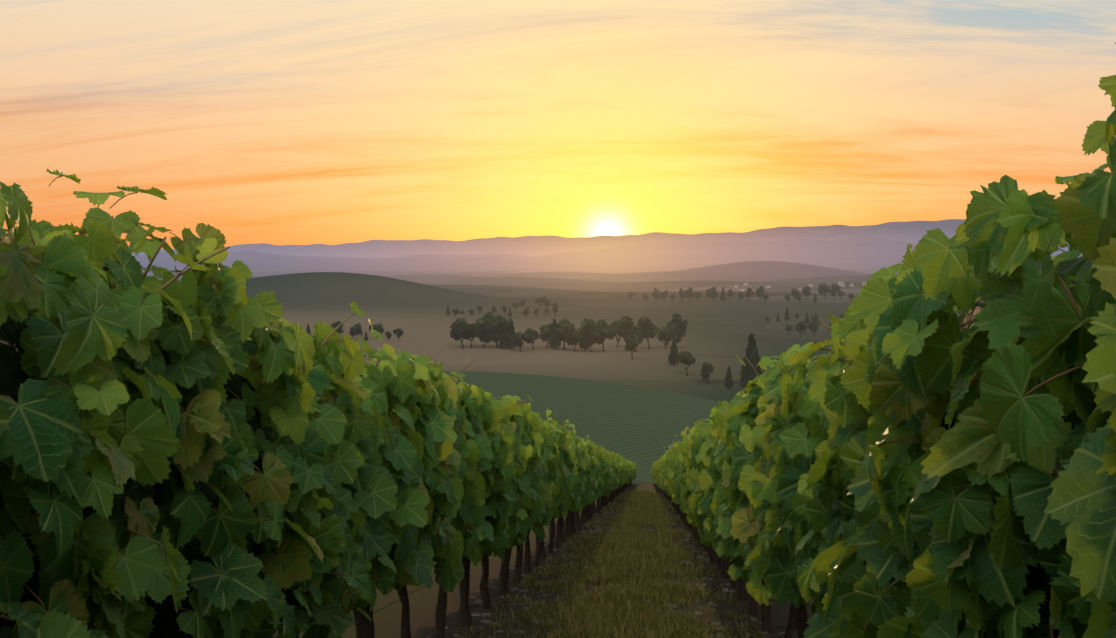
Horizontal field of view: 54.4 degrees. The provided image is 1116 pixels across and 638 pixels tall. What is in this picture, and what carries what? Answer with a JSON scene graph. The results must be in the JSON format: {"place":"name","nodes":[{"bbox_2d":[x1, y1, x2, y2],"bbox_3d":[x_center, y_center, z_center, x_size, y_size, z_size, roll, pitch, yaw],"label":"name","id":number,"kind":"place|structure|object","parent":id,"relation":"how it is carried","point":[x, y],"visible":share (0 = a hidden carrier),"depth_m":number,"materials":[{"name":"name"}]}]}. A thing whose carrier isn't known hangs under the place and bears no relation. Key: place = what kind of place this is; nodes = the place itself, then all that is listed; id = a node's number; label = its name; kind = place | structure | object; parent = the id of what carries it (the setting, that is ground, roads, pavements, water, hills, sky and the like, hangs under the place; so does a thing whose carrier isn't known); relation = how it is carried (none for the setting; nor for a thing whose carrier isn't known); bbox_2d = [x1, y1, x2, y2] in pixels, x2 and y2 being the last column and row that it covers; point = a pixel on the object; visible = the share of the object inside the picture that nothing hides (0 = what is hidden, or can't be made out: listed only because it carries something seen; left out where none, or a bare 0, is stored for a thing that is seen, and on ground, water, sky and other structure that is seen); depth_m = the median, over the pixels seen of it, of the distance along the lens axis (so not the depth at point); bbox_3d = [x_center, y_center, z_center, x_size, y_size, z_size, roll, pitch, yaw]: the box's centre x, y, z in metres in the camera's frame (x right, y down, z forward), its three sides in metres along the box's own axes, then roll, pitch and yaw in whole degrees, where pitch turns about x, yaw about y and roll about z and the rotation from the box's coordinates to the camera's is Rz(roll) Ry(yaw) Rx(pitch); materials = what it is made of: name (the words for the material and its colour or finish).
{"place":"outdoors","nodes":[
{"label":"outdoors","id":0,"kind":"place"},
{"bbox_2d":[0,0,1115,248],"label":"sky","id":1,"kind":"structure","parent":0,"point":[274,122],"materials":[{"name":"orange"}]},
{"bbox_2d":[90,219,1094,637],"bbox_3d":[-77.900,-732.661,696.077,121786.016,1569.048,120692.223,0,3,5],"label":"ground terrain","id":2,"kind":"structure","parent":0,"point":[642,407],"depth_m":1337.43,"materials":[{"name":"green plant"}]},
{"bbox_2d":[0,263,631,637],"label":"vine","id":3,"kind":"object","parent":2,"relation":"on","point":[13,377],"depth_m":3.23,"materials":[{"name":"brown wood"}]},
{"bbox_2d":[0,169,429,637],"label":"vine leaves","id":4,"kind":"object","parent":3,"relation":"attached to","point":[122,395],"visible":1,"depth_m":2.62,"materials":[{"name":"green plant"}]},
{"bbox_2d":[140,237,616,455],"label":"vine shoots","id":5,"kind":"object","parent":3,"relation":"attached to","point":[167,284],"visible":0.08,"depth_m":2.57,"materials":[{"name":"green plant"}]},
{"bbox_2d":[344,318,577,592],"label":"vine leaves","id":6,"kind":"object","parent":3,"relation":"attached to","point":[489,487],"visible":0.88,"depth_m":6.82,"materials":[{"name":"green plant"}]},
{"bbox_2d":[552,424,636,518],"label":"vine leaves","id":7,"kind":"object","parent":3,"relation":"attached to","point":[598,473],"visible":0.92,"depth_m":21.38,"materials":[{"name":"green plant"}]},
{"bbox_2d":[372,487,620,613],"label":"trellis posts","id":8,"kind":"object","parent":2,"relation":"on","point":[550,528],"visible":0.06,"depth_m":22.19,"materials":[{"name":"brown wood"}]},
{"bbox_2d":[348,510,569,626],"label":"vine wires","id":9,"kind":"object","parent":8,"relation":"attached to","point":[406,595],"visible":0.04,"depth_m":6.36,"materials":[{"name":"grey metal"}]},
{"bbox_2d":[411,509,786,637],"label":"path stones","id":10,"kind":"object","parent":2,"relation":"on","point":[513,590],"visible":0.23,"depth_m":11.06,"materials":[{"name":"stone"}]},
{"bbox_2d":[351,287,855,388],"bbox_3d":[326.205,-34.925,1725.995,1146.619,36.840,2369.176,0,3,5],"label":"tree trunks","id":11,"kind":"object","parent":2,"relation":"on","point":[647,339],"visible":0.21,"depth_m":746.12,"materials":[{"name":"brown plant"}]},
{"bbox_2d":[270,281,861,387],"bbox_3d":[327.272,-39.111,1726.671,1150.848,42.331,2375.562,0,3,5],"label":"trees","id":12,"kind":"object","parent":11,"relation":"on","point":[497,328],"visible":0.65,"depth_m":736.78,"materials":[{"name":"green plant"}]},
{"bbox_2d":[457,489,764,637],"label":"path grass","id":13,"kind":"structure","parent":2,"relation":"on","point":[611,617],"depth_m":11.67,"materials":[{"name":"green plant"}]},
{"bbox_2d":[735,282,865,290],"bbox_3d":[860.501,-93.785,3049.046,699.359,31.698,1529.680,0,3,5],"label":"buildings","id":14,"kind":"structure","parent":2,"relation":"on","point":[841,285],"depth_m":3160.21,"materials":[{"name":"white"}]},
{"bbox_2d":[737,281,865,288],"bbox_3d":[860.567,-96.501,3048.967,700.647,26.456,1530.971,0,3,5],"label":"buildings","id":15,"kind":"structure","parent":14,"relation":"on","point":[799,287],"depth_m":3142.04,"materials":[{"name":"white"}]},
{"bbox_2d":[657,274,1096,637],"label":"vine","id":16,"kind":"object","parent":2,"relation":"on","point":[797,619],"depth_m":6.42,"materials":[{"name":"brown wood"}]},
{"bbox_2d":[651,433,689,513],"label":"vine leaves","id":17,"kind":"object","parent":16,"relation":"attached to","point":[668,471],"visible":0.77,"depth_m":20.29,"materials":[{"name":"green plant"}]},
{"bbox_2d":[665,320,846,454],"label":"vine shoots","id":18,"kind":"object","parent":16,"relation":"attached to","point":[794,351],"visible":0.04,"depth_m":4.66,"materials":[{"name":"green plant"}]},
{"bbox_2d":[681,338,844,583],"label":"vine leaves","id":19,"kind":"object","parent":16,"relation":"attached to","point":[725,517],"visible":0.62,"depth_m":6.90,"materials":[{"name":"green plant"}]},
{"bbox_2d":[738,43,1115,637],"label":"vine leaves","id":20,"kind":"object","parent":16,"relation":"attached to","point":[903,513],"visible":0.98,"depth_m":1.97,"materials":[{"name":"green plant"}]}
]}

